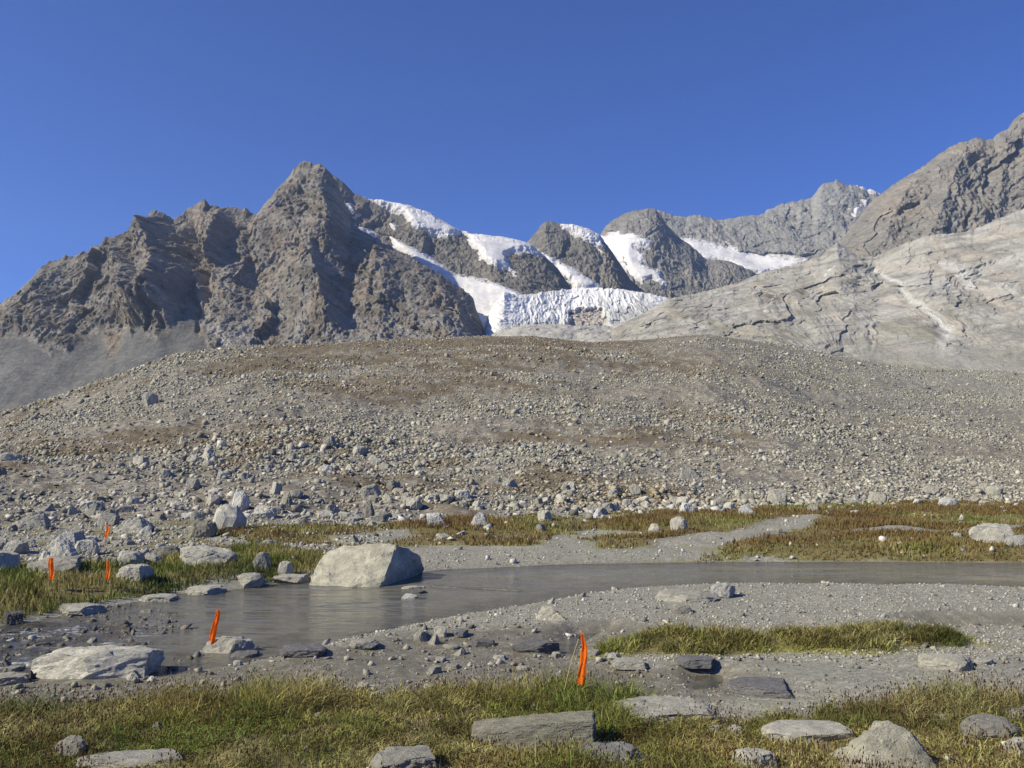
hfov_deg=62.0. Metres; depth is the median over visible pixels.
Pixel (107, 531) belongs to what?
marker flag
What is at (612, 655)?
stone
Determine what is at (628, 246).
snowfield
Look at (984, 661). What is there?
rock slab
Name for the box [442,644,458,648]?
stone
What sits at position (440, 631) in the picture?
stone
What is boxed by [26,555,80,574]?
rock
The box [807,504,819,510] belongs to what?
boulder
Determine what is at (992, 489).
boulder
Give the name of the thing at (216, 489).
boulder
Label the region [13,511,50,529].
boulder
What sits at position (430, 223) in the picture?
snowfield
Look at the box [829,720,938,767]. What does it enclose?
boulder
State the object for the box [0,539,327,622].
grass
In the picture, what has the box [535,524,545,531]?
stone
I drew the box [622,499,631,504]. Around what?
boulder
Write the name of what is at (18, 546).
rock
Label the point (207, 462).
boulder
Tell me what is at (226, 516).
boulder
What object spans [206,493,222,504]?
boulder
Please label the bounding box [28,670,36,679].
stone
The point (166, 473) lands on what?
boulder
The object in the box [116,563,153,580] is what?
rock
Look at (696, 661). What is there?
rock slab
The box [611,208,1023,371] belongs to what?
rock slabs
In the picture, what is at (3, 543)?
boulder
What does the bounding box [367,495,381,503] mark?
boulder
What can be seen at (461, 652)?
stone
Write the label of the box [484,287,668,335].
glacier
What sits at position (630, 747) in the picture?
rock
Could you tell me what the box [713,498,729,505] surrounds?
boulder
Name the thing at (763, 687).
rock slab
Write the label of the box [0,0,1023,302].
sky
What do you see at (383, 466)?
boulder
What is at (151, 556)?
rock
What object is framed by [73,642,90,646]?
stone
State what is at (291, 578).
rock slab
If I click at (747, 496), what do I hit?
boulder
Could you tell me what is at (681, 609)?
stone
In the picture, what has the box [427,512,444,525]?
rock
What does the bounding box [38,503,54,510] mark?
boulder
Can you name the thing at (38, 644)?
stone
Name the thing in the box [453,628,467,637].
stone
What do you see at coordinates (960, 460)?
boulder
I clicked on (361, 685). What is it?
stone
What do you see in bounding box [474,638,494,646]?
rock slab
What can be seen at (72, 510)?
boulder
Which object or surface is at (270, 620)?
river
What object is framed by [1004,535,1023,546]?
rock
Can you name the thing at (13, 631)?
stone
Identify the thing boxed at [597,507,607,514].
boulder
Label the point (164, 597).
rock slab
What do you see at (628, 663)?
rock slab
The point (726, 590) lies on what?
stone
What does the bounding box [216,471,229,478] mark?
boulder
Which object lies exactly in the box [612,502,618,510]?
boulder
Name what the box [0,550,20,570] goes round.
rock
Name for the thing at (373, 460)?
boulder
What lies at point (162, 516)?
boulder
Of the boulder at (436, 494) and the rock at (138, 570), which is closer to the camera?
the rock at (138, 570)
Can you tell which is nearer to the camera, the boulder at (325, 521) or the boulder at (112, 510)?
the boulder at (325, 521)
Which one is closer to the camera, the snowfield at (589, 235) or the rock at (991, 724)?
the rock at (991, 724)
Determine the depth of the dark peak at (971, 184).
2156.72 m
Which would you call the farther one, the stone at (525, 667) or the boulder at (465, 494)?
the boulder at (465, 494)
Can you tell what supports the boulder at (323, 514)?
on the terrain at (600, 622)
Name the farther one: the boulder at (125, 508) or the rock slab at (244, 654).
the boulder at (125, 508)
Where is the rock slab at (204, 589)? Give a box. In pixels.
[185,585,226,594]
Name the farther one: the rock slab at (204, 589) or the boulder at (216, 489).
the boulder at (216, 489)
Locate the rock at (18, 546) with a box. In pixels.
[3,540,29,552]
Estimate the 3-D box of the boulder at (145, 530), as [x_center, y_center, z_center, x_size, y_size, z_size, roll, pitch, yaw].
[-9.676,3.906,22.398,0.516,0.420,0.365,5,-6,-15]
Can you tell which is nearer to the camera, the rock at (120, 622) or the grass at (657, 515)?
the rock at (120, 622)
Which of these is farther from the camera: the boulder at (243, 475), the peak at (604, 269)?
the peak at (604, 269)
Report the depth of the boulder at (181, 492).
31.80 m
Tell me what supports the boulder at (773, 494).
on the terrain at (600, 622)
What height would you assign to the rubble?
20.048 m
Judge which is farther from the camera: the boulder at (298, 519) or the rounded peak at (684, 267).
the rounded peak at (684, 267)
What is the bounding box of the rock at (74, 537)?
[58,531,85,544]
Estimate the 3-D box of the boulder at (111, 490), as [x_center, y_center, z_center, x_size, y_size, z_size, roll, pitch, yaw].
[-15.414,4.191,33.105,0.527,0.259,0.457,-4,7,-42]
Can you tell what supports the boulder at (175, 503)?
on the terrain at (600, 622)
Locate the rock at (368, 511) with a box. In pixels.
[361,500,374,518]
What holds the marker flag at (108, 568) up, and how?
on the terrain at (600, 622)
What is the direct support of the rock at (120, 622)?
on the terrain at (600, 622)
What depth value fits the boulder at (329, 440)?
46.45 m
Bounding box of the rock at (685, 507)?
[679,503,694,512]
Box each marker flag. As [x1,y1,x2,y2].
[47,558,53,588]
[103,561,109,587]
[104,526,108,545]
[209,610,219,644]
[562,633,587,700]
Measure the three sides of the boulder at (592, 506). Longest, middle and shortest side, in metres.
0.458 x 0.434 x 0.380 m
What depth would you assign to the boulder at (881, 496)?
32.67 m
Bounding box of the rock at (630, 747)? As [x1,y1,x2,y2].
[571,741,652,767]
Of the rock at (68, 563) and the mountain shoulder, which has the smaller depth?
the rock at (68, 563)
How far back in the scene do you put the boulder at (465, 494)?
31.40 m
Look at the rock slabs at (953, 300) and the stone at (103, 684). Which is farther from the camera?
the rock slabs at (953, 300)
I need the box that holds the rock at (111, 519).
[97,513,119,525]
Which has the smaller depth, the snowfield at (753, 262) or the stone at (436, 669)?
the stone at (436, 669)
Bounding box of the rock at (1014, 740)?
[1004,737,1023,754]
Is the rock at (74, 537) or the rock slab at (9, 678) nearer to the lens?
the rock slab at (9, 678)
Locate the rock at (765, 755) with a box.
[731,748,777,767]
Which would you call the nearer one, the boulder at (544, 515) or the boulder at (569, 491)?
the boulder at (544, 515)
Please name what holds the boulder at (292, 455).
on the terrain at (600, 622)
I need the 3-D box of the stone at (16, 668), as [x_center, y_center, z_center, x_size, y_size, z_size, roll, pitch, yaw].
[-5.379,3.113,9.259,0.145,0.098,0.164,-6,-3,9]
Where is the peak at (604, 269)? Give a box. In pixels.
[527,221,645,292]
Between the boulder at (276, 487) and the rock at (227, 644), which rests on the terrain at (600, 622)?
the boulder at (276, 487)
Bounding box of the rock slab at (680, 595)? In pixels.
[655,589,717,601]
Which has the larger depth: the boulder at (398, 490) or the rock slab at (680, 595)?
the boulder at (398, 490)
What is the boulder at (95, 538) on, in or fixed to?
on the terrain at (600, 622)
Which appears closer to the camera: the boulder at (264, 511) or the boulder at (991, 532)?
the boulder at (991, 532)
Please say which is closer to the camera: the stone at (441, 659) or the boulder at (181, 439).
the stone at (441, 659)
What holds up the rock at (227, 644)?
in the river
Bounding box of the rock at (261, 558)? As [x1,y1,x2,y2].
[253,552,270,569]
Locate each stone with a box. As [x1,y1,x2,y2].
[0,659,10,666]
[6,630,19,632]
[7,665,25,671]
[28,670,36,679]
[36,643,50,645]
[41,650,52,653]
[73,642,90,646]
[87,637,97,642]
[95,680,110,687]
[125,671,138,679]
[152,721,162,729]
[166,681,179,689]
[233,660,242,665]
[357,682,368,689]
[401,593,417,598]
[411,590,427,593]
[413,631,427,642]
[426,632,432,639]
[426,665,441,674]
[428,634,439,644]
[434,626,446,637]
[435,656,446,662]
[436,533,449,539]
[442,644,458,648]
[445,663,459,669]
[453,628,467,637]
[453,647,466,655]
[493,655,506,659]
[517,665,529,670]
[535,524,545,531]
[551,651,561,657]
[587,649,599,656]
[607,652,620,659]
[648,523,660,532]
[672,605,692,614]
[709,724,721,732]
[710,582,735,597]
[727,725,742,734]
[768,526,782,532]
[951,532,962,536]
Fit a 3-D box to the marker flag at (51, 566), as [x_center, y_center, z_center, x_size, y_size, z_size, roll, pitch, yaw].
[-7.211,3.035,13.324,0.134,0.622,0.057,-3,-5,37]
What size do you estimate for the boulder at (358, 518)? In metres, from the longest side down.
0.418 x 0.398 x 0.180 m
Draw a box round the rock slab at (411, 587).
[401,585,424,588]
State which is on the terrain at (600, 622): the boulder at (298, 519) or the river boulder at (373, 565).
the boulder at (298, 519)
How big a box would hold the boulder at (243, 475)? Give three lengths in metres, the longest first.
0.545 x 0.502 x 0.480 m
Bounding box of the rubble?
[0,334,1023,567]
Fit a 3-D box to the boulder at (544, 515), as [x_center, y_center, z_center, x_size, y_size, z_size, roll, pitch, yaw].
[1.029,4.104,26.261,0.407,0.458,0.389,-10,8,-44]
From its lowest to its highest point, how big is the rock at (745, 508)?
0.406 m
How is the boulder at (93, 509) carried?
on the terrain at (600, 622)
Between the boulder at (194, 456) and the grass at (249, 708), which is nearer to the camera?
the grass at (249, 708)
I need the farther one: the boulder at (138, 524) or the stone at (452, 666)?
the boulder at (138, 524)
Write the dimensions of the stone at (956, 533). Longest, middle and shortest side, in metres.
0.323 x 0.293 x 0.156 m
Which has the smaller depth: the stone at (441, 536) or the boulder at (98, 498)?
the stone at (441, 536)
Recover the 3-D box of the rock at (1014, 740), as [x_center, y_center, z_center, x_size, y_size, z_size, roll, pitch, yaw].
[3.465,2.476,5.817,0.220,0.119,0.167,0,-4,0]
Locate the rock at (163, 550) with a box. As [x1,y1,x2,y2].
[153,545,179,556]
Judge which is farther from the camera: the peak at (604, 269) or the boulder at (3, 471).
the peak at (604, 269)
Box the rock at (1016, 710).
[1005,706,1023,721]
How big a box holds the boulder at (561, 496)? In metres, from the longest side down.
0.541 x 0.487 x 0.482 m
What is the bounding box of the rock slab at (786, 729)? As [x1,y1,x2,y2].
[761,720,855,744]
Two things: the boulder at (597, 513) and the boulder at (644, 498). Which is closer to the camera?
the boulder at (597, 513)
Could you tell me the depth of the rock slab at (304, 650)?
9.61 m
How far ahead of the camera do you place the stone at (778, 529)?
22.20 m
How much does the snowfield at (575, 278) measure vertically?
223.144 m
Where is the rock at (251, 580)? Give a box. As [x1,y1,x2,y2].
[237,572,264,587]
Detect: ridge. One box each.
[0,161,483,411]
[656,180,878,274]
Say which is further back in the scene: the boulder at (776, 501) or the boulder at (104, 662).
the boulder at (776, 501)
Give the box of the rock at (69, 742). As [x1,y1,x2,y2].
[55,735,86,756]
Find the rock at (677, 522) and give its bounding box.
[670,516,686,529]
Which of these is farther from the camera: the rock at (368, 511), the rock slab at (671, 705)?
the rock at (368, 511)
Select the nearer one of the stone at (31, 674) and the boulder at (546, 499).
the stone at (31, 674)
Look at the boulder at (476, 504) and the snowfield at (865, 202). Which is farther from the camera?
the snowfield at (865, 202)
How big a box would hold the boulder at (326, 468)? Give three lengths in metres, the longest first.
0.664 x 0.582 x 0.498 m
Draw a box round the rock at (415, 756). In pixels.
[368,745,437,767]
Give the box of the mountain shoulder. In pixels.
[331,174,570,294]
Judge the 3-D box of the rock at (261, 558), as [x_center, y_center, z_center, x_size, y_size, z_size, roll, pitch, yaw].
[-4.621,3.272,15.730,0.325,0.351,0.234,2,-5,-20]
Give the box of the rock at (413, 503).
[406,496,422,509]
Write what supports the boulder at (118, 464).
on the terrain at (600, 622)
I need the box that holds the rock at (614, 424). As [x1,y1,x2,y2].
[611,420,618,427]
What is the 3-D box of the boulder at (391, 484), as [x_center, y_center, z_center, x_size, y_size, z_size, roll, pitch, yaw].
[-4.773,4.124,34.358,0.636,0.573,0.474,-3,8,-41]
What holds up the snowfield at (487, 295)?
on the mountain shoulder
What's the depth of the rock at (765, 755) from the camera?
5.50 m
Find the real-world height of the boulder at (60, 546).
0.694 m
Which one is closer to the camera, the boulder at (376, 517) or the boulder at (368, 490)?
the boulder at (376, 517)
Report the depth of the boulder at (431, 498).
30.42 m
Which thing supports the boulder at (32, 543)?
on the terrain at (600, 622)
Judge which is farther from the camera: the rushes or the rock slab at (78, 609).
the rock slab at (78, 609)
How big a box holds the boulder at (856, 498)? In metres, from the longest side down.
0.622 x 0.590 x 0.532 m
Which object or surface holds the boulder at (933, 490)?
on the terrain at (600, 622)
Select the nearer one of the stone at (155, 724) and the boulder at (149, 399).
the stone at (155, 724)
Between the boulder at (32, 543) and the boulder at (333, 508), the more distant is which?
the boulder at (333, 508)
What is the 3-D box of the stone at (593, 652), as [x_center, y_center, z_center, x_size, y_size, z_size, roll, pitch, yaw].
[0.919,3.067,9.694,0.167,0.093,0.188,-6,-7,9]
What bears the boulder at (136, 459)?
on the terrain at (600, 622)
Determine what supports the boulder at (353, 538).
on the terrain at (600, 622)
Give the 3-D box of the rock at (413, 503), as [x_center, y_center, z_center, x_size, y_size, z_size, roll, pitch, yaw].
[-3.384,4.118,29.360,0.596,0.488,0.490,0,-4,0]
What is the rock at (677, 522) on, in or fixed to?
on the terrain at (600, 622)
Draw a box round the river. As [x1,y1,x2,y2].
[0,562,1023,689]
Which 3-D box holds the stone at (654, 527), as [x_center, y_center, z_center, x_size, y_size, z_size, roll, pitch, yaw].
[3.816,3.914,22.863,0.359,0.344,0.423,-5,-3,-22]
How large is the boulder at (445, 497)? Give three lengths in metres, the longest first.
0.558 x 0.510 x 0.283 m
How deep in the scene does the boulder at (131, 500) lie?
29.67 m
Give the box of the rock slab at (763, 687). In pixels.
[727,677,795,699]
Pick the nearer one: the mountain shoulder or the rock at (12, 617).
the rock at (12, 617)
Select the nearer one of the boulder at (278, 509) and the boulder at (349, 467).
the boulder at (278, 509)
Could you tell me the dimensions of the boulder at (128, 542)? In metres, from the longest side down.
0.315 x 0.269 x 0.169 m
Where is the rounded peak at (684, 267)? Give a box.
[600,208,757,298]
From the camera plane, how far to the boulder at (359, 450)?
45.42 m
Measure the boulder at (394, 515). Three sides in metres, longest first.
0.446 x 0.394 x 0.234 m
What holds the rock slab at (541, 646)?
on the terrain at (600, 622)
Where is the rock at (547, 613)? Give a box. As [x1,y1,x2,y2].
[536,606,565,620]
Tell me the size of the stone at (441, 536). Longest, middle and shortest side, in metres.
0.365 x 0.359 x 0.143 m
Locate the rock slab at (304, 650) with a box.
[279,643,327,657]
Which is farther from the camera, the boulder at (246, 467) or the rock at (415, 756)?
the boulder at (246, 467)
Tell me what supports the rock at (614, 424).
on the terrain at (600, 622)
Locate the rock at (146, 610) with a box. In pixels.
[140,608,151,612]
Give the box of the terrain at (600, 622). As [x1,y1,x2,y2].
[0,334,1023,767]
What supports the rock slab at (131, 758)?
on the terrain at (600, 622)
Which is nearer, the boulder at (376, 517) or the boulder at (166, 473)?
the boulder at (376, 517)
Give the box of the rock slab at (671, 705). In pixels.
[616,696,717,724]
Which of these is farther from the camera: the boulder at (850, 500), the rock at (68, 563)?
the boulder at (850, 500)
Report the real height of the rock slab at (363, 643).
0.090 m
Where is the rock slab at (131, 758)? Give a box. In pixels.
[75,748,182,767]
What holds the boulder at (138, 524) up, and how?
on the terrain at (600, 622)
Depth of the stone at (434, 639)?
10.30 m
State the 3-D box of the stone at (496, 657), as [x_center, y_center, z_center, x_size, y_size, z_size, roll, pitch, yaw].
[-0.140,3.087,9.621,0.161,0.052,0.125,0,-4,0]
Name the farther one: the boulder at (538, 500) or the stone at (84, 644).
the boulder at (538, 500)
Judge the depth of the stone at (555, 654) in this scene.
9.78 m
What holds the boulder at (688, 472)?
on the terrain at (600, 622)
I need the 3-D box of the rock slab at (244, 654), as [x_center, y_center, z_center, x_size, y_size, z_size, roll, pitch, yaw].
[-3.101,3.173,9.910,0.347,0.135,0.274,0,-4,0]
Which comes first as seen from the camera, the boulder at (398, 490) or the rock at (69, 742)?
the rock at (69, 742)
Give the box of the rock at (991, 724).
[959,713,1020,739]
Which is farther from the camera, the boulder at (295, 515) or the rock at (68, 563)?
the boulder at (295, 515)
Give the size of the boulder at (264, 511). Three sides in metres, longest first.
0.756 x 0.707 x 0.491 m
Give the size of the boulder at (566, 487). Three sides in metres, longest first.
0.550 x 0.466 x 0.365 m
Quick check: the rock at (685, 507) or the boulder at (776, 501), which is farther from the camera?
the boulder at (776, 501)
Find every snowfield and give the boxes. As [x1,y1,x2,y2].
[345,203,520,327]
[362,196,460,239]
[461,231,545,276]
[537,249,601,288]
[560,224,605,253]
[601,230,667,289]
[679,235,809,274]
[848,185,879,220]
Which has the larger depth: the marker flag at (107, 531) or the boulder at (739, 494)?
the boulder at (739, 494)
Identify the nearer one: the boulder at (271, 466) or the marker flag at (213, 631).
the marker flag at (213, 631)
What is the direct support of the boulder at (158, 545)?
on the terrain at (600, 622)
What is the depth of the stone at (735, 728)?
6.40 m
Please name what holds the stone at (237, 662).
on the terrain at (600, 622)
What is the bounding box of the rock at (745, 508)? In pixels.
[738,503,755,514]
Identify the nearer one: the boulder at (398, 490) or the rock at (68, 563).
the rock at (68, 563)
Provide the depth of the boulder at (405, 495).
30.09 m
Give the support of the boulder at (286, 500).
on the terrain at (600, 622)
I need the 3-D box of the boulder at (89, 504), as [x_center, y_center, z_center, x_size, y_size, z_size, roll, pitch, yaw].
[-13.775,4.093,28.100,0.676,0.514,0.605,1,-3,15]
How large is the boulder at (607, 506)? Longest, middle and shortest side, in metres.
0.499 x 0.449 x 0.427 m
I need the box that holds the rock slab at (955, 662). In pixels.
[917,653,973,670]
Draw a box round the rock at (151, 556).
[144,552,165,564]
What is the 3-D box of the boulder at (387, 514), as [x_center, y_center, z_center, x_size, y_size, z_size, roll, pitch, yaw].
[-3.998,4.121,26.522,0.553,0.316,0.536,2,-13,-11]
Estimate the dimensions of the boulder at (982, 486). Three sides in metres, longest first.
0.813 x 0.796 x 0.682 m
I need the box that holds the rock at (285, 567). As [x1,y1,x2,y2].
[278,561,293,574]
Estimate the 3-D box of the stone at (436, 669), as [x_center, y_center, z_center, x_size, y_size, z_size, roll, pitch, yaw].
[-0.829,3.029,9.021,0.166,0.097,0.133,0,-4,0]
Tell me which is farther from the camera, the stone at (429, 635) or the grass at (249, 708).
the stone at (429, 635)
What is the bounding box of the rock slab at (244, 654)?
[230,650,259,658]
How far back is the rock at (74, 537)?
20.27 m
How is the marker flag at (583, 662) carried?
on the terrain at (600, 622)
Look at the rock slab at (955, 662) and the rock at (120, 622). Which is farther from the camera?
the rock at (120, 622)
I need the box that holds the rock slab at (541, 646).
[510,640,559,652]
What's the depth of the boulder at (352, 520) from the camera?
24.83 m
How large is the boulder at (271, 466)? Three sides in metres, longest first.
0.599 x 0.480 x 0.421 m
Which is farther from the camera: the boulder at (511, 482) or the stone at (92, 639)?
the boulder at (511, 482)
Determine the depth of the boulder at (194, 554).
16.05 m
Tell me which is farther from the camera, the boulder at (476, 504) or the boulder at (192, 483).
the boulder at (192, 483)
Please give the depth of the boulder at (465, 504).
30.26 m
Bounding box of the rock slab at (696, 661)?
[675,655,714,668]
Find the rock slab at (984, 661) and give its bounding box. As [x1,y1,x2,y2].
[974,658,993,664]
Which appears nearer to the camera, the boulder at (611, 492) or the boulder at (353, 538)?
the boulder at (353, 538)
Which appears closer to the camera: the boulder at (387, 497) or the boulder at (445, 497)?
the boulder at (387, 497)
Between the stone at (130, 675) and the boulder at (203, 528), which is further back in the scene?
the boulder at (203, 528)
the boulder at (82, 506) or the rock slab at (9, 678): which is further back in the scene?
the boulder at (82, 506)
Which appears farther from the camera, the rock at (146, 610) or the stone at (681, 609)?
the rock at (146, 610)
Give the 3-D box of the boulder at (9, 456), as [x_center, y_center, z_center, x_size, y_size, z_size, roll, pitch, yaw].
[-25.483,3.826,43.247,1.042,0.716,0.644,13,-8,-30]
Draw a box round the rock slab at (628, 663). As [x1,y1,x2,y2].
[611,657,647,669]
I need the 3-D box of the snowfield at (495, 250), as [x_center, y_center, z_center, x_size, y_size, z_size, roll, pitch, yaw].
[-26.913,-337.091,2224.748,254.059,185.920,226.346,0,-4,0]
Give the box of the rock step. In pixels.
[489,286,739,342]
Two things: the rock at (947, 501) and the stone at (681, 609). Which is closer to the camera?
the stone at (681, 609)
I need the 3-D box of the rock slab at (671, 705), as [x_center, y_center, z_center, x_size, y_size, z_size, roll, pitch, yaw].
[1.209,2.646,6.869,0.888,0.154,0.673,0,-4,0]
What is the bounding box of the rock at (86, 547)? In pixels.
[75,539,99,555]
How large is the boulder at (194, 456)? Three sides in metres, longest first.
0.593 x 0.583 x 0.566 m
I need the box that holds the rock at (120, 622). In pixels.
[106,619,130,626]
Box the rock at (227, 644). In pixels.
[203,636,258,653]
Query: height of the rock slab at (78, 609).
0.162 m
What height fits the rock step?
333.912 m
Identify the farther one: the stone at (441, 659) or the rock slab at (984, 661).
the stone at (441, 659)
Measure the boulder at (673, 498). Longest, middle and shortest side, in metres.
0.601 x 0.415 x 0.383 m
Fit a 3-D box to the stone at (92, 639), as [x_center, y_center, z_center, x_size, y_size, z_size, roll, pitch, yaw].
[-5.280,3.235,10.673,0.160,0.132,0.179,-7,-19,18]
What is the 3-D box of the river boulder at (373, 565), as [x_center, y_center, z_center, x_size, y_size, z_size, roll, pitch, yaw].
[-2.701,3.496,16.030,2.005,1.050,2.440,0,-4,0]
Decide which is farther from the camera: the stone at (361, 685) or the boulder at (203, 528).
the boulder at (203, 528)
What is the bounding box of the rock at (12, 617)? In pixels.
[3,610,23,624]
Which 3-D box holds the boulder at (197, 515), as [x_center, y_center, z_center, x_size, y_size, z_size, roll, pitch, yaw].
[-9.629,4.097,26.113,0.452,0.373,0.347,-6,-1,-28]
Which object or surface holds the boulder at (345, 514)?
on the terrain at (600, 622)
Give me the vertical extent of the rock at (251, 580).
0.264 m
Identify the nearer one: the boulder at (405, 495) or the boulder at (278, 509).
the boulder at (278, 509)
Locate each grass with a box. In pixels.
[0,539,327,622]
[0,654,1023,767]
[217,498,1023,562]
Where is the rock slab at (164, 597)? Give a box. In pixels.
[139,593,178,601]
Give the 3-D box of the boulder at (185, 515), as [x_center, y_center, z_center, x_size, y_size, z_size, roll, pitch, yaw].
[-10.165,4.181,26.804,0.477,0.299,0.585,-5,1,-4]
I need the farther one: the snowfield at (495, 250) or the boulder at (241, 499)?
the snowfield at (495, 250)
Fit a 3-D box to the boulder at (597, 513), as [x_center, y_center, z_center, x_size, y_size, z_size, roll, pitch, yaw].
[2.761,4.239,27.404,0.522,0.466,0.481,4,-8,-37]
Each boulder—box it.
[0,452,21,460]
[0,467,6,475]
[0,540,7,549]
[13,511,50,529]
[26,540,35,547]
[31,645,164,678]
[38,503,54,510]
[38,537,80,559]
[67,505,79,514]
[79,500,88,512]
[84,500,104,512]
[85,535,98,541]
[86,503,105,516]
[93,496,106,501]
[103,508,118,514]
[108,488,121,492]
[112,462,125,467]
[112,516,154,533]
[117,505,134,512]
[121,540,134,544]
[126,496,139,503]
[132,456,148,464]
[136,525,151,535]
[137,549,148,555]
[142,392,158,405]
[150,461,158,465]
[155,513,166,520]
[155,543,165,548]
[160,469,171,477]
[170,501,182,507]
[174,491,187,495]
[178,437,187,443]
[179,545,237,565]
[181,511,194,518]
[186,478,200,488]
[188,520,216,537]
[190,453,199,459]
[190,511,204,519]
[202,446,217,459]
[202,460,213,465]
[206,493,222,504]
[208,488,223,491]
[213,504,246,531]
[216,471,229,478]
[232,491,249,511]
[239,472,251,479]
[241,464,252,470]
[250,505,276,518]
[264,464,273,468]
[270,481,282,493]
[273,506,281,512]
[281,491,292,506]
[287,452,296,459]
[287,514,299,517]
[290,489,302,497]
[295,518,307,522]
[309,543,423,586]
[317,510,333,518]
[318,464,333,472]
[318,520,332,523]
[323,435,337,446]
[325,504,338,512]
[338,511,350,516]
[345,464,354,470]
[346,518,357,524]
[348,535,358,542]
[350,516,362,520]
[352,445,366,455]
[360,484,381,498]
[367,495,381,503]
[368,456,380,464]
[368,515,385,520]
[375,511,391,517]
[378,463,392,468]
[382,494,392,500]
[386,479,400,489]
[391,513,403,518]
[392,488,406,492]
[401,492,411,500]
[424,496,435,501]
[427,492,439,499]
[439,494,452,501]
[455,489,470,498]
[458,501,467,506]
[471,710,596,750]
[472,500,482,509]
[502,479,518,487]
[535,497,542,504]
[537,510,551,520]
[542,497,552,502]
[556,494,566,503]
[560,481,576,489]
[562,484,570,490]
[562,490,575,493]
[587,504,597,510]
[593,509,601,517]
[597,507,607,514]
[602,502,611,511]
[608,489,618,496]
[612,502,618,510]
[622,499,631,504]
[629,484,640,494]
[636,496,650,501]
[669,496,678,500]
[677,496,689,503]
[679,464,700,479]
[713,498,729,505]
[723,502,734,508]
[734,491,742,498]
[741,493,754,499]
[767,489,787,502]
[774,499,783,503]
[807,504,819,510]
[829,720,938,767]
[847,499,857,503]
[852,494,862,501]
[867,492,886,501]
[922,485,939,494]
[955,458,968,463]
[968,523,1014,542]
[978,483,988,493]
[985,485,1002,494]
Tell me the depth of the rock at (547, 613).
11.37 m
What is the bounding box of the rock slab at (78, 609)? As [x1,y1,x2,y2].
[58,602,107,615]
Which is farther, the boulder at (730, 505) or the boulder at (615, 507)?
the boulder at (730, 505)
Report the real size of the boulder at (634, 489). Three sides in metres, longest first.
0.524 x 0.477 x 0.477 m
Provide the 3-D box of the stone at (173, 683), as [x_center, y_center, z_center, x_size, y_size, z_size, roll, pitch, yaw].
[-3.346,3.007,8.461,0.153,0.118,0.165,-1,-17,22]
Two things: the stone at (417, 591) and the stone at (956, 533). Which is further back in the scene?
the stone at (956, 533)
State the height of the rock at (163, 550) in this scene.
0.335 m
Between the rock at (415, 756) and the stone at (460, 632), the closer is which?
the rock at (415, 756)
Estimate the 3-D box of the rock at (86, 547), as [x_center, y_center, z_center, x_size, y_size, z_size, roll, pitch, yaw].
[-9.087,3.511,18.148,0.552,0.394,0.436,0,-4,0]
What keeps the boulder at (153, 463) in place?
on the terrain at (600, 622)
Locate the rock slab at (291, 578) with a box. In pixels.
[271,574,309,582]
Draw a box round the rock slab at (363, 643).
[349,638,378,648]
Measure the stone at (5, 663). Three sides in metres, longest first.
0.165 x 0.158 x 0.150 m
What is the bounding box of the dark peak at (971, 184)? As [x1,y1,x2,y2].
[839,113,1023,256]
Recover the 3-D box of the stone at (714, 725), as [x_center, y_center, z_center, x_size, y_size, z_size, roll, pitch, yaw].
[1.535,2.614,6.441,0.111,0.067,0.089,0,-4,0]
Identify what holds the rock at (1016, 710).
on the terrain at (600, 622)
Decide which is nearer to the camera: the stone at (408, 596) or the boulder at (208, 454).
the stone at (408, 596)
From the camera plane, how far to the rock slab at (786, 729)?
6.22 m
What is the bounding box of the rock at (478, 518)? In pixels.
[471,512,487,526]
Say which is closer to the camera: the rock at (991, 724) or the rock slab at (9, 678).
the rock at (991, 724)
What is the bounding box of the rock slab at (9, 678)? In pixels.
[0,672,28,685]
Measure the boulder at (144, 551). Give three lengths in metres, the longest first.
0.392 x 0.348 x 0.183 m
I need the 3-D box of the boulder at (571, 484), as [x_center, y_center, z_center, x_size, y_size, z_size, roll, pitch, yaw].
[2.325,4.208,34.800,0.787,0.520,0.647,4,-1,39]
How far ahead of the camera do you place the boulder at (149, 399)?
67.01 m
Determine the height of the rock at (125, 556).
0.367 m
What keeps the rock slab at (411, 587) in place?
in the river
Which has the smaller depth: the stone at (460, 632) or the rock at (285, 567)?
the stone at (460, 632)
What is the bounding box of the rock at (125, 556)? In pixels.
[117,550,144,565]
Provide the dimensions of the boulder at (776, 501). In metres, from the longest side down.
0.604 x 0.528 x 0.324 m
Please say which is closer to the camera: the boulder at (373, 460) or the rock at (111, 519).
the rock at (111, 519)
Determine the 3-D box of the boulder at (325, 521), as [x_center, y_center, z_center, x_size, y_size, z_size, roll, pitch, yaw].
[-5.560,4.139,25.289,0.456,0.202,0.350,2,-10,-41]
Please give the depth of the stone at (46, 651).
9.98 m
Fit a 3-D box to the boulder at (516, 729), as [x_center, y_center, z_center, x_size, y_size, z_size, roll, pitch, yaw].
[0.152,2.487,6.090,0.907,0.269,0.289,0,-4,3]
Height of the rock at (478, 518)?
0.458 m
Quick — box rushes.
[590,613,971,655]
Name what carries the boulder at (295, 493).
on the terrain at (600, 622)
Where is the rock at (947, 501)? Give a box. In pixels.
[938,497,958,505]
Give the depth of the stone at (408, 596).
13.72 m

